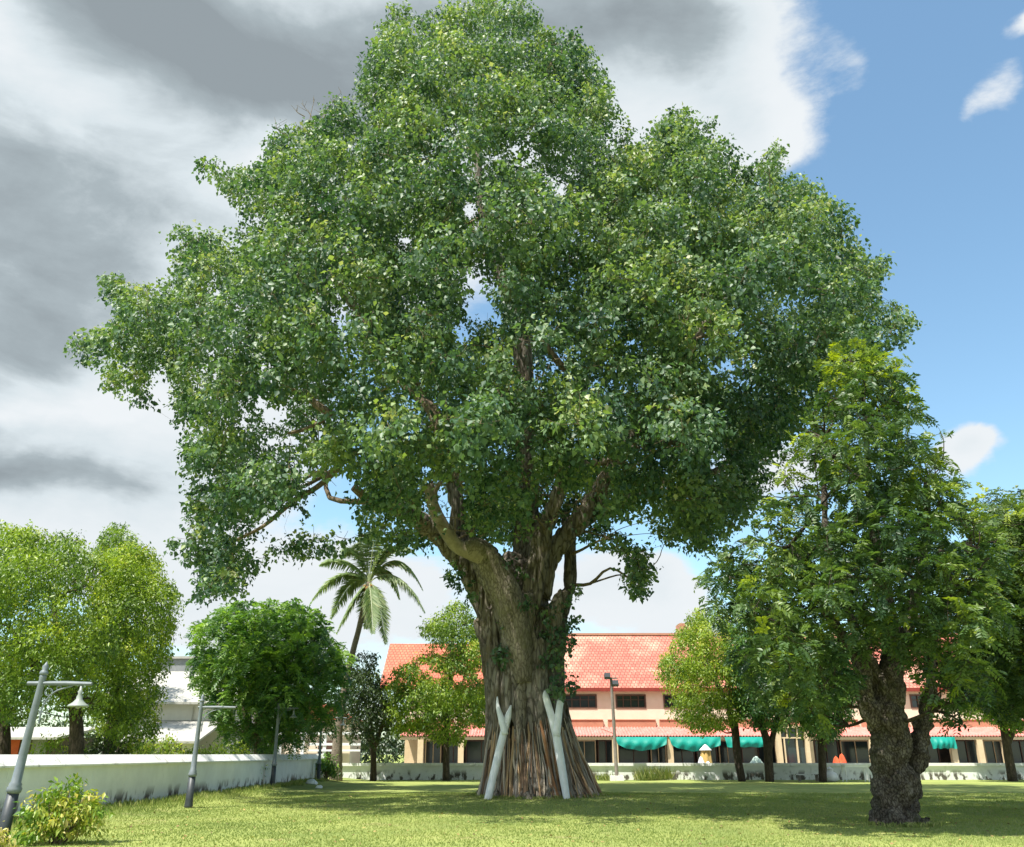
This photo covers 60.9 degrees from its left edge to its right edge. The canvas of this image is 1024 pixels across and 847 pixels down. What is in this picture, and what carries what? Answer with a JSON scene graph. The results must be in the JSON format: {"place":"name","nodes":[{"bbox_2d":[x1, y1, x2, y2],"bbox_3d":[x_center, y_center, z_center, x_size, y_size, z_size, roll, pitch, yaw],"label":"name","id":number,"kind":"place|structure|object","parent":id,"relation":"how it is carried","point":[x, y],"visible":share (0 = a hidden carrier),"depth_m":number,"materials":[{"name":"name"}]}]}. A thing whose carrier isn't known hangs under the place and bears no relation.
{"place":"outdoors","nodes":[
{"label":"outdoors","id":0,"kind":"place"},
{"bbox_2d":[277,704,362,762],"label":"pale house","id":1,"kind":"structure","parent":0,"point":[351,754],"depth_m":67.38,"materials":[{"name":"paint"}]},
{"bbox_2d":[317,741,331,760],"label":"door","id":2,"kind":"structure","parent":1,"relation":"in","point":[327,746],"depth_m":67.35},
{"bbox_2d":[0,0,1023,754],"label":"sky","id":3,"kind":"structure","parent":0,"point":[910,113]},
{"bbox_2d":[6,755,1023,846],"bbox_3d":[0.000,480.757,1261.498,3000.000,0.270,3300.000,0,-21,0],"label":"lawn ground","id":4,"kind":"structure","parent":0,"point":[349,785],"depth_m":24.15,"materials":[{"name":"plant"}]},
{"bbox_2d":[0,821,17,846],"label":"leafy shrub","id":5,"kind":"object","parent":4,"relation":"on","point":[2,841],"visible":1,"depth_m":15.04,"materials":[{"name":"yellow plant"}]},
{"bbox_2d":[0,662,92,843],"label":"street lamp","id":6,"kind":"object","parent":4,"relation":"on","point":[13,789],"visible":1,"depth_m":16.82,"materials":[{"name":"metal"}]},
{"bbox_2d":[10,727,99,754],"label":"shop","id":7,"kind":"structure","parent":4,"relation":"on","point":[17,735],"depth_m":51.68},
{"bbox_2d":[28,732,87,754],"bbox_3d":[-18.468,13.783,35.404,3.025,2.615,2.809,0,-21,0],"label":"hedge shrub","id":8,"kind":"object","parent":4,"relation":"on","point":[52,743],"visible":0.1,"depth_m":35.58,"materials":[{"name":"green plant"}]},
{"bbox_2d":[7,773,114,846],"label":"leafy shrub","id":9,"kind":"object","parent":4,"relation":"on","point":[45,819],"visible":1,"depth_m":16.50,"materials":[{"name":"green plant"}]},
{"bbox_2d":[0,519,125,754],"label":"shade tree","id":10,"kind":"object","parent":4,"relation":"on","point":[65,648],"visible":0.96,"depth_m":32.70,"materials":[{"name":"green plant"}]},
{"bbox_2d":[56,733,135,754],"bbox_3d":[-17.687,14.588,37.351,3.782,2.492,3.567,-13,-24,30],"label":"hedge shrub","id":11,"kind":"object","parent":4,"relation":"on","point":[95,743],"visible":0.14,"depth_m":37.30,"materials":[{"name":"green plant"}]},
{"bbox_2d":[92,521,140,753],"bbox_3d":[-28.543,15.135,60.320,6.745,17.906,4.044,-15,-25,34],"label":"shade tree","id":12,"kind":"object","parent":4,"relation":"on","point":[105,543],"visible":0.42,"depth_m":61.31,"materials":[{"name":"green plant"}]},
{"bbox_2d":[78,536,184,753],"bbox_3d":[-18.121,10.808,40.819,5.014,12.106,12.155,8,-22,-20],"label":"shade tree","id":13,"kind":"object","parent":4,"relation":"on","point":[140,592],"visible":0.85,"depth_m":38.34,"materials":[{"name":"green plant"}]},
{"bbox_2d":[130,731,186,753],"bbox_3d":[-14.089,13.505,34.483,2.464,2.475,2.331,-17,-26,37],"label":"hedge shrub","id":14,"kind":"object","parent":4,"relation":"on","point":[148,750],"visible":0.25,"depth_m":34.59,"materials":[{"name":"green plant"}]},
{"bbox_2d":[0,754,324,816],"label":"boundary wall","id":15,"kind":"structure","parent":4,"relation":"on","point":[119,777],"depth_m":27.88,"materials":[{"name":"paint"}]},
{"bbox_2d":[13,777,326,826],"bbox_3d":[-11.267,13.723,32.229,1.495,0.386,42.705,0,-21,0],"label":"grass tuft","id":16,"kind":"object","parent":4,"relation":"on","point":[266,786],"visible":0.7,"depth_m":31.86,"materials":[{"name":"plant"}]},
{"bbox_2d":[10,708,405,762],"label":"treeline","id":17,"kind":"object","parent":4,"relation":"on","point":[392,746],"visible":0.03,"depth_m":100.07,"materials":[{"name":"green plant"}]},
{"bbox_2d":[184,694,235,807],"bbox_3d":[-9.647,10.475,27.898,1.286,3.471,0.263,0,-21,0],"label":"street lamp","id":18,"kind":"object","parent":4,"relation":"on","point":[192,774],"visible":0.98,"depth_m":27.84,"materials":[{"name":"metal"}]},
{"bbox_2d":[179,738,268,776],"bbox_3d":[-13.736,16.017,40.925,4.618,2.361,4.942,0,-21,0],"label":"hedge shrub","id":19,"kind":"object","parent":4,"relation":"on","point":[225,750],"visible":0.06,"depth_m":40.98,"materials":[{"name":"green plant"}]},
{"bbox_2d":[184,597,359,759],"bbox_3d":[-13.473,14.151,47.103,10.766,10.269,12.322,0,-21,0],"label":"rain tree","id":20,"kind":"object","parent":4,"relation":"on","point":[257,665],"visible":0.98,"depth_m":44.12,"materials":[{"name":"green plant"}]},
{"bbox_2d":[270,701,297,784],"bbox_3d":[-10.969,15.324,41.781,1.151,4.001,0.394,0,-21,0],"label":"street lamp","id":21,"kind":"object","parent":4,"relation":"on","point":[273,772],"visible":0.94,"depth_m":41.70,"materials":[{"name":"metal"}]},
{"bbox_2d":[306,779,317,784],"bbox_3d":[-10.742,19.248,46.727,0.652,0.324,0.650,0,-21,0],"label":"garden stone","id":22,"kind":"object","parent":4,"relation":"on","point":[311,781],"visible":0.95,"depth_m":46.55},
{"bbox_2d":[315,752,343,780],"bbox_3d":[-11.140,20.661,52.547,2.174,1.701,1.829,18,-27,-39],"label":"leafy shrub","id":23,"kind":"object","parent":4,"relation":"on","point":[328,768],"visible":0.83,"depth_m":52.36,"materials":[{"name":"green plant"}]},
{"bbox_2d":[317,717,346,779],"bbox_3d":[-10.719,19.087,51.584,1.650,3.952,0.394,0,-21,0],"label":"street lamp","id":24,"kind":"object","parent":4,"relation":"on","point":[319,762],"visible":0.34,"depth_m":51.30,"materials":[{"name":"metal"}]},
{"bbox_2d":[334,650,396,780],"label":"wall tree","id":25,"kind":"object","parent":4,"relation":"on","point":[373,693],"visible":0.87,"depth_m":55.74,"materials":[{"name":"green plant"}]},
{"bbox_2d":[311,535,424,780],"bbox_3d":[-9.243,14.779,56.826,6.991,15.863,4.868,-10,-23,24],"label":"coconut palm","id":26,"kind":"object","parent":4,"relation":"on","point":[372,608],"visible":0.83,"depth_m":57.96,"materials":[{"name":"green plant"}]},
{"bbox_2d":[379,598,485,780],"bbox_3d":[-4.889,17.364,57.745,8.509,11.835,8.687,0,-21,0],"label":"wall tree","id":27,"kind":"object","parent":4,"relation":"on","point":[456,703],"visible":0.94,"depth_m":55.82,"materials":[{"name":"green plant"}]},
{"bbox_2d":[477,740,490,793],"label":"wooden stick","id":28,"kind":"object","parent":4,"relation":"on","point":[484,760],"visible":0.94,"depth_m":31.08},
{"bbox_2d":[478,724,491,795],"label":"wooden stick","id":29,"kind":"object","parent":4,"relation":"on","point":[485,761],"visible":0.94,"depth_m":30.93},
{"bbox_2d":[487,731,495,782],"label":"wooden stick","id":30,"kind":"object","parent":4,"relation":"on","point":[492,754],"visible":0.7,"depth_m":30.77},
{"bbox_2d":[63,0,926,798],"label":"bodhi tree","id":31,"kind":"object","parent":4,"relation":"on","point":[657,274],"visible":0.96,"depth_m":29.13,"materials":[{"name":"green plant"}]},
{"bbox_2d":[484,696,511,798],"bbox_3d":[-0.465,11.204,30.127,0.600,3.419,1.242,-9,-22,22],"label":"forked prop","id":32,"kind":"object","parent":4,"relation":"on","point":[504,722],"visible":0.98,"depth_m":30.07,"materials":[{"name":"grey wood"}]},
{"bbox_2d":[503,750,505,794],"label":"wooden stick","id":33,"kind":"object","parent":4,"relation":"on","point":[504,773],"visible":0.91,"depth_m":30.03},
{"bbox_2d":[504,728,509,794],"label":"wooden stick","id":34,"kind":"object","parent":4,"relation":"on","point":[507,763],"visible":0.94,"depth_m":30.16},
{"bbox_2d":[506,739,509,795],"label":"wooden stick","id":35,"kind":"object","parent":4,"relation":"on","point":[508,768],"visible":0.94,"depth_m":30.02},
{"bbox_2d":[509,726,513,795],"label":"wooden stick","id":36,"kind":"object","parent":4,"relation":"on","point":[510,776],"visible":0.94,"depth_m":30.08,"materials":[{"name":"wood"}]},
{"bbox_2d":[513,753,518,793],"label":"wooden stick","id":37,"kind":"object","parent":4,"relation":"on","point":[514,765],"visible":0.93,"depth_m":29.90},
{"bbox_2d":[515,728,519,797],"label":"wooden stick","id":38,"kind":"object","parent":4,"relation":"on","point":[517,765],"visible":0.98,"depth_m":29.97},
{"bbox_2d":[516,743,519,795],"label":"wooden stick","id":39,"kind":"object","parent":4,"relation":"on","point":[518,771],"visible":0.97,"depth_m":29.81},
{"bbox_2d":[520,735,521,790],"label":"wooden stick","id":40,"kind":"object","parent":4,"relation":"on","point":[521,767],"visible":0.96,"depth_m":29.80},
{"bbox_2d":[521,732,523,791],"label":"wooden stick","id":41,"kind":"object","parent":4,"relation":"on","point":[523,764],"visible":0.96,"depth_m":29.97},
{"bbox_2d":[524,760,527,792],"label":"wooden stick","id":42,"kind":"object","parent":4,"relation":"on","point":[525,785],"visible":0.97,"depth_m":29.56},
{"bbox_2d":[527,732,529,784],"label":"wooden stick","id":43,"kind":"object","parent":4,"relation":"on","point":[528,758],"visible":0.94,"depth_m":30.01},
{"bbox_2d":[528,722,534,793],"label":"wooden stick","id":44,"kind":"object","parent":4,"relation":"on","point":[531,760],"visible":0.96,"depth_m":29.94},
{"bbox_2d":[41,789,1023,846],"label":"fallen leaves","id":45,"kind":"object","parent":4,"relation":"on","point":[580,819],"visible":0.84,"depth_m":21.05,"materials":[{"name":"brown plant"}]},
{"bbox_2d":[532,723,538,794],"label":"wooden stick","id":46,"kind":"object","parent":4,"relation":"on","point":[534,754],"visible":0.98,"depth_m":30.15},
{"bbox_2d":[465,791,607,799],"bbox_3d":[0.886,12.968,30.401,5.170,0.207,2.925,0,-21,0],"label":"grass tuft","id":47,"kind":"object","parent":4,"relation":"on","point":[522,797],"visible":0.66,"depth_m":29.49,"materials":[{"name":"plant"}]},
{"bbox_2d":[533,732,540,795],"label":"wooden stick","id":48,"kind":"object","parent":4,"relation":"on","point":[536,766],"visible":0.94,"depth_m":29.79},
{"bbox_2d":[535,725,540,794],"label":"wooden stick","id":49,"kind":"object","parent":4,"relation":"on","point":[539,772],"visible":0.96,"depth_m":29.92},
{"bbox_2d":[537,724,545,795],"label":"wooden stick","id":50,"kind":"object","parent":4,"relation":"on","point":[540,748],"visible":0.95,"depth_m":30.24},
{"bbox_2d":[539,729,544,797],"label":"wooden stick","id":51,"kind":"object","parent":4,"relation":"on","point":[543,770],"visible":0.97,"depth_m":29.70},
{"bbox_2d":[540,720,558,798],"bbox_3d":[1.288,11.590,30.039,0.916,2.571,0.140,-20,-28,41],"label":"wooden stick","id":52,"kind":"object","parent":4,"relation":"on","point":[546,753],"visible":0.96,"depth_m":30.13,"materials":[{"name":"wood"}]},
{"bbox_2d":[546,718,552,795],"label":"wooden stick","id":53,"kind":"object","parent":4,"relation":"on","point":[549,757],"visible":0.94,"depth_m":30.05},
{"bbox_2d":[548,720,558,792],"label":"wooden stick","id":54,"kind":"object","parent":4,"relation":"on","point":[552,759],"visible":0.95,"depth_m":30.14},
{"bbox_2d":[543,690,569,798],"bbox_3d":[1.665,11.165,30.281,0.605,3.635,1.256,16,-26,-36],"label":"forked prop","id":55,"kind":"object","parent":4,"relation":"on","point":[555,719],"visible":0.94,"depth_m":30.19,"materials":[{"name":"white wood"}]},
{"bbox_2d":[552,744,561,795],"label":"wooden stick","id":56,"kind":"object","parent":4,"relation":"on","point":[554,766],"visible":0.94,"depth_m":30.15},
{"bbox_2d":[563,752,571,784],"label":"wooden stick","id":57,"kind":"object","parent":4,"relation":"on","point":[568,769],"visible":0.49,"depth_m":30.16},
{"bbox_2d":[561,733,578,797],"bbox_3d":[1.966,11.670,30.245,0.099,2.526,0.996,18,-27,-39],"label":"wooden stick","id":58,"kind":"object","parent":4,"relation":"on","point":[571,766],"visible":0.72,"depth_m":30.09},
{"bbox_2d":[560,734,580,796],"bbox_3d":[1.950,11.620,30.341,0.983,2.697,0.096,-13,-25,31],"label":"wooden stick","id":59,"kind":"object","parent":4,"relation":"on","point":[569,762],"visible":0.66,"depth_m":30.28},
{"bbox_2d":[563,730,587,794],"bbox_3d":[2.230,11.942,30.521,0.946,2.245,0.171,-9,-22,22],"label":"wooden stick","id":60,"kind":"object","parent":4,"relation":"on","point":[569,750],"visible":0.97,"depth_m":30.65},
{"bbox_2d":[569,723,592,792],"bbox_3d":[2.452,11.888,30.797,1.001,2.496,0.071,-13,-24,31],"label":"wooden stick","id":61,"kind":"object","parent":4,"relation":"on","point":[580,759],"visible":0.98,"depth_m":30.78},
{"bbox_2d":[571,751,592,796],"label":"wooden stick","id":62,"kind":"object","parent":4,"relation":"on","point":[585,782],"visible":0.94,"depth_m":30.31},
{"bbox_2d":[572,741,595,793],"bbox_3d":[2.535,12.157,30.791,0.998,1.979,0.093,-9,-23,23],"label":"wooden stick","id":63,"kind":"object","parent":4,"relation":"on","point":[585,770],"visible":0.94,"depth_m":30.66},
{"bbox_2d":[570,721,598,795],"bbox_3d":[2.586,11.933,31.007,1.026,2.532,0.043,-9,-23,23],"label":"wooden stick","id":64,"kind":"object","parent":4,"relation":"on","point":[585,760],"visible":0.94,"depth_m":30.94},
{"bbox_2d":[570,729,601,792],"bbox_3d":[2.664,12.144,31.228,1.152,2.325,0.177,-2,-21,5],"label":"wooden stick","id":65,"kind":"object","parent":4,"relation":"on","point":[582,757],"visible":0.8,"depth_m":31.15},
{"bbox_2d":[578,756,602,794],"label":"wooden stick","id":66,"kind":"object","parent":4,"relation":"on","point":[597,787],"visible":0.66,"depth_m":30.86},
{"bbox_2d":[594,772,613,780],"bbox_3d":[6.058,22.996,56.799,1.765,0.624,1.409,0,-21,0],"label":"weed patch","id":67,"kind":"object","parent":4,"relation":"on","point":[604,777],"visible":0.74,"depth_m":56.49,"materials":[{"name":"green plant"}]},
{"bbox_2d":[601,673,623,780],"bbox_3d":[6.502,19.854,57.176,1.330,6.683,0.800,0,-21,0],"label":"floodlight pole","id":68,"kind":"object","parent":4,"relation":"on","point":[614,683],"visible":1,"depth_m":57.03,"materials":[{"name":"metal"}]},
{"bbox_2d":[632,765,675,780],"bbox_3d":[9.273,22.770,56.802,3.141,1.038,1.983,0,-21,0],"label":"weed patch","id":69,"kind":"object","parent":4,"relation":"on","point":[654,774],"visible":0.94,"depth_m":56.47,"materials":[{"name":"green plant"}]},
{"bbox_2d":[342,763,1023,779],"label":"back wall","id":70,"kind":"structure","parent":4,"relation":"on","point":[703,771],"depth_m":58.04,"materials":[{"name":"paint"}]},
{"bbox_2d":[651,604,751,781],"bbox_3d":[12.523,17.241,56.667,6.710,11.367,9.014,-9,-23,23],"label":"wall tree","id":71,"kind":"object","parent":4,"relation":"on","point":[687,669],"visible":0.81,"depth_m":54.85,"materials":[{"name":"green plant"}]},
{"bbox_2d":[719,612,807,781],"bbox_3d":[16.392,16.958,55.711,5.802,11.160,9.080,-6,-22,15],"label":"wall tree","id":72,"kind":"object","parent":4,"relation":"on","point":[762,725],"visible":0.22,"depth_m":53.94,"materials":[{"name":"green plant"}]},
{"bbox_2d":[795,774,818,780],"bbox_3d":[18.764,22.445,55.149,1.500,0.440,0.450,0,-21,0],"label":"garden bench","id":73,"kind":"object","parent":4,"relation":"on","point":[816,777],"visible":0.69,"depth_m":55.01,"materials":[{"name":"metal"}]},
{"bbox_2d":[791,634,858,781],"bbox_3d":[19.994,17.671,55.280,4.808,9.568,7.990,-7,-22,18],"label":"wall tree","id":74,"kind":"object","parent":4,"relation":"on","point":[822,764],"visible":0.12,"depth_m":53.77,"materials":[{"name":"green plant"}]},
{"bbox_2d":[840,764,869,781],"bbox_3d":[21.400,21.810,54.294,1.500,1.021,0.800,0,-21,0],"label":"plastic table","id":75,"kind":"object","parent":4,"relation":"on","point":[857,765],"visible":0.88,"depth_m":54.10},
{"bbox_2d":[692,336,1023,825],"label":"burled tree","id":76,"kind":"object","parent":4,"relation":"on","point":[898,753],"visible":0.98,"depth_m":20.68,"materials":[{"name":"green plant"}]},
{"bbox_2d":[863,819,945,827],"bbox_3d":[9.335,9.409,20.524,1.958,0.150,1.354,0,-21,0],"label":"grass tuft","id":77,"kind":"object","parent":4,"relation":"on","point":[933,823],"visible":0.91,"depth_m":20.14,"materials":[{"name":"plant"}]},
{"bbox_2d":[946,629,1023,780],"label":"wall tree","id":78,"kind":"object","parent":4,"relation":"on","point":[1007,736],"visible":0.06,"depth_m":54.75,"materials":[{"name":"green plant"}]},
{"bbox_2d":[962,482,1023,726],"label":"leafy tree","id":79,"kind":"object","parent":4,"relation":"on","point":[1010,527],"visible":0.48,"depth_m":25.27,"materials":[{"name":"green plant"}]},
{"bbox_2d":[827,766,837,781],"bbox_3d":[20.019,22.033,54.744,0.900,0.882,0.900,0,-21,0],"label":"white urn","id":80,"kind":"object","parent":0,"point":[832,776],"visible":0.84,"depth_m":54.37,"materials":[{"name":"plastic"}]},
{"label":"paved yard","id":81,"kind":"structure","parent":0,"visible":0},
{"bbox_2d":[108,656,266,753],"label":"white house","id":82,"kind":"structure","parent":81,"relation":"on","point":[180,712],"depth_m":62.57,"materials":[{"name":"paint"}]},
{"bbox_2d":[381,623,1023,762],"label":"long building","id":83,"kind":"structure","parent":81,"relation":"on","point":[627,660],"depth_m":71.73,"materials":[{"name":"beige concrete"}]},
{"bbox_2d":[425,740,440,762],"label":"shop window","id":84,"kind":"structure","parent":83,"relation":"in","point":[432,754],"depth_m":70.91,"materials":[{"name":"black glass"}]},
{"bbox_2d":[449,742,457,762],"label":"shop window","id":85,"kind":"structure","parent":83,"relation":"in","point":[453,751],"depth_m":70.88,"materials":[{"name":"black glass"}]},
{"bbox_2d":[465,740,484,762],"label":"shop window","id":86,"kind":"structure","parent":83,"relation":"in","point":[475,749],"depth_m":70.96,"materials":[{"name":"black glass"}]},
{"bbox_2d":[565,694,596,708],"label":"window","id":87,"kind":"structure","parent":83,"relation":"in","point":[580,701],"depth_m":72.56,"materials":[{"name":"black glass"}]},
{"bbox_2d":[578,740,595,762],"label":"shop window","id":88,"kind":"structure","parent":83,"relation":"in","point":[588,747],"depth_m":71.01,"materials":[{"name":"black glass"}]},
{"bbox_2d":[597,740,612,762],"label":"shop window","id":89,"kind":"structure","parent":83,"relation":"in","point":[604,746],"depth_m":70.93,"materials":[{"name":"black glass"}]},
{"bbox_2d":[615,694,645,708],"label":"window","id":90,"kind":"structure","parent":83,"relation":"in","point":[623,701],"depth_m":72.56,"materials":[{"name":"black glass"}]},
{"bbox_2d":[618,745,648,762],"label":"shop window","id":91,"kind":"structure","parent":83,"relation":"in","point":[625,755],"depth_m":70.83,"materials":[{"name":"black glass"}]},
{"bbox_2d":[616,737,666,750],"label":"green tarp","id":92,"kind":"object","parent":83,"relation":"hanging from","point":[642,743],"visible":1,"depth_m":68.07,"materials":[{"name":"fabric"}]},
{"bbox_2d":[650,745,666,762],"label":"shop window","id":93,"kind":"structure","parent":83,"relation":"in","point":[658,755],"depth_m":70.83,"materials":[{"name":"black glass"}]},
{"bbox_2d":[663,694,692,708],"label":"window","id":94,"kind":"structure","parent":83,"relation":"in","point":[666,697],"depth_m":72.56,"materials":[{"name":"black glass"}]},
{"bbox_2d":[673,746,694,762],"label":"shop window","id":95,"kind":"structure","parent":83,"relation":"in","point":[680,755],"depth_m":70.83,"materials":[{"name":"black glass"}]},
{"bbox_2d":[669,737,720,750],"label":"green tarp","id":96,"kind":"object","parent":83,"relation":"hanging from","point":[692,743],"visible":0.94,"depth_m":68.08,"materials":[{"name":"fabric"}]},
{"bbox_2d":[696,747,717,762],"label":"shop window","id":97,"kind":"structure","parent":83,"relation":"in","point":[713,751],"depth_m":70.84,"materials":[{"name":"black glass"}]},
{"bbox_2d":[718,740,733,762],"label":"shop window","id":98,"kind":"structure","parent":83,"relation":"in","point":[725,753],"depth_m":70.88,"materials":[{"name":"black glass"}]},
{"bbox_2d":[725,737,762,746],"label":"green tarp","id":99,"kind":"object","parent":83,"relation":"hanging from","point":[751,741],"visible":0.7,"depth_m":68.08,"materials":[{"name":"fabric"}]},
{"bbox_2d":[741,744,775,762],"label":"shop window","id":100,"kind":"structure","parent":83,"relation":"in","point":[747,753],"depth_m":70.88,"materials":[{"name":"black glass"}]},
{"bbox_2d":[813,740,839,762],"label":"shop window","id":101,"kind":"structure","parent":83,"relation":"in","point":[832,751],"depth_m":70.96,"materials":[{"name":"black glass"}]},
{"bbox_2d":[839,740,869,762],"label":"shop window","id":102,"kind":"structure","parent":83,"relation":"in","point":[854,751],"depth_m":70.96,"materials":[{"name":"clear glass"}]},
{"bbox_2d":[909,694,941,708],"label":"window","id":103,"kind":"structure","parent":83,"relation":"in","point":[913,697],"depth_m":72.56,"materials":[{"name":"black glass"}]},
{"bbox_2d":[928,741,940,762],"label":"shop window","id":104,"kind":"structure","parent":83,"relation":"in","point":[934,755],"depth_m":70.84,"materials":[{"name":"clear glass"}]},
{"bbox_2d":[930,737,956,748],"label":"green tarp","id":105,"kind":"object","parent":83,"relation":"hanging from","point":[943,742],"visible":0.98,"depth_m":68.06,"materials":[{"name":"fabric"}]},
{"bbox_2d":[956,740,977,762],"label":"shop window","id":106,"kind":"structure","parent":83,"relation":"in","point":[966,749],"depth_m":70.96,"materials":[{"name":"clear glass"}]},
{"bbox_2d":[982,740,1003,762],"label":"shop window","id":107,"kind":"structure","parent":83,"relation":"in","point":[992,748],"depth_m":70.93,"materials":[{"name":"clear glass"}]},
{"bbox_2d":[1011,740,1023,762],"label":"shop window","id":108,"kind":"structure","parent":83,"relation":"in","point":[1017,745],"depth_m":70.98,"materials":[{"name":"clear glass"}]},
{"bbox_2d":[700,744,712,762],"bbox_3d":[14.158,24.580,63.403,1.115,2.269,1.068,0,-21,0],"label":"draped bundle","id":109,"kind":"object","parent":81,"relation":"on","point":[705,754],"visible":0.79,"depth_m":63.31,"materials":[{"name":"fabric"}]},
{"bbox_2d":[750,756,762,762],"bbox_3d":[16.984,23.819,60.270,2.484,1.468,1.600,0,-21,0],"label":"covered heap","id":110,"kind":"object","parent":81,"relation":"on","point":[755,759],"visible":0.16,"depth_m":60.13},
{"bbox_2d":[833,754,846,762],"bbox_3d":[23.485,24.448,62.170,1.142,1.641,1.600,0,-21,0],"label":"covered heap","id":111,"kind":"object","parent":81,"relation":"on","point":[841,759],"visible":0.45,"depth_m":62.02,"materials":[{"name":"orange fabric"}]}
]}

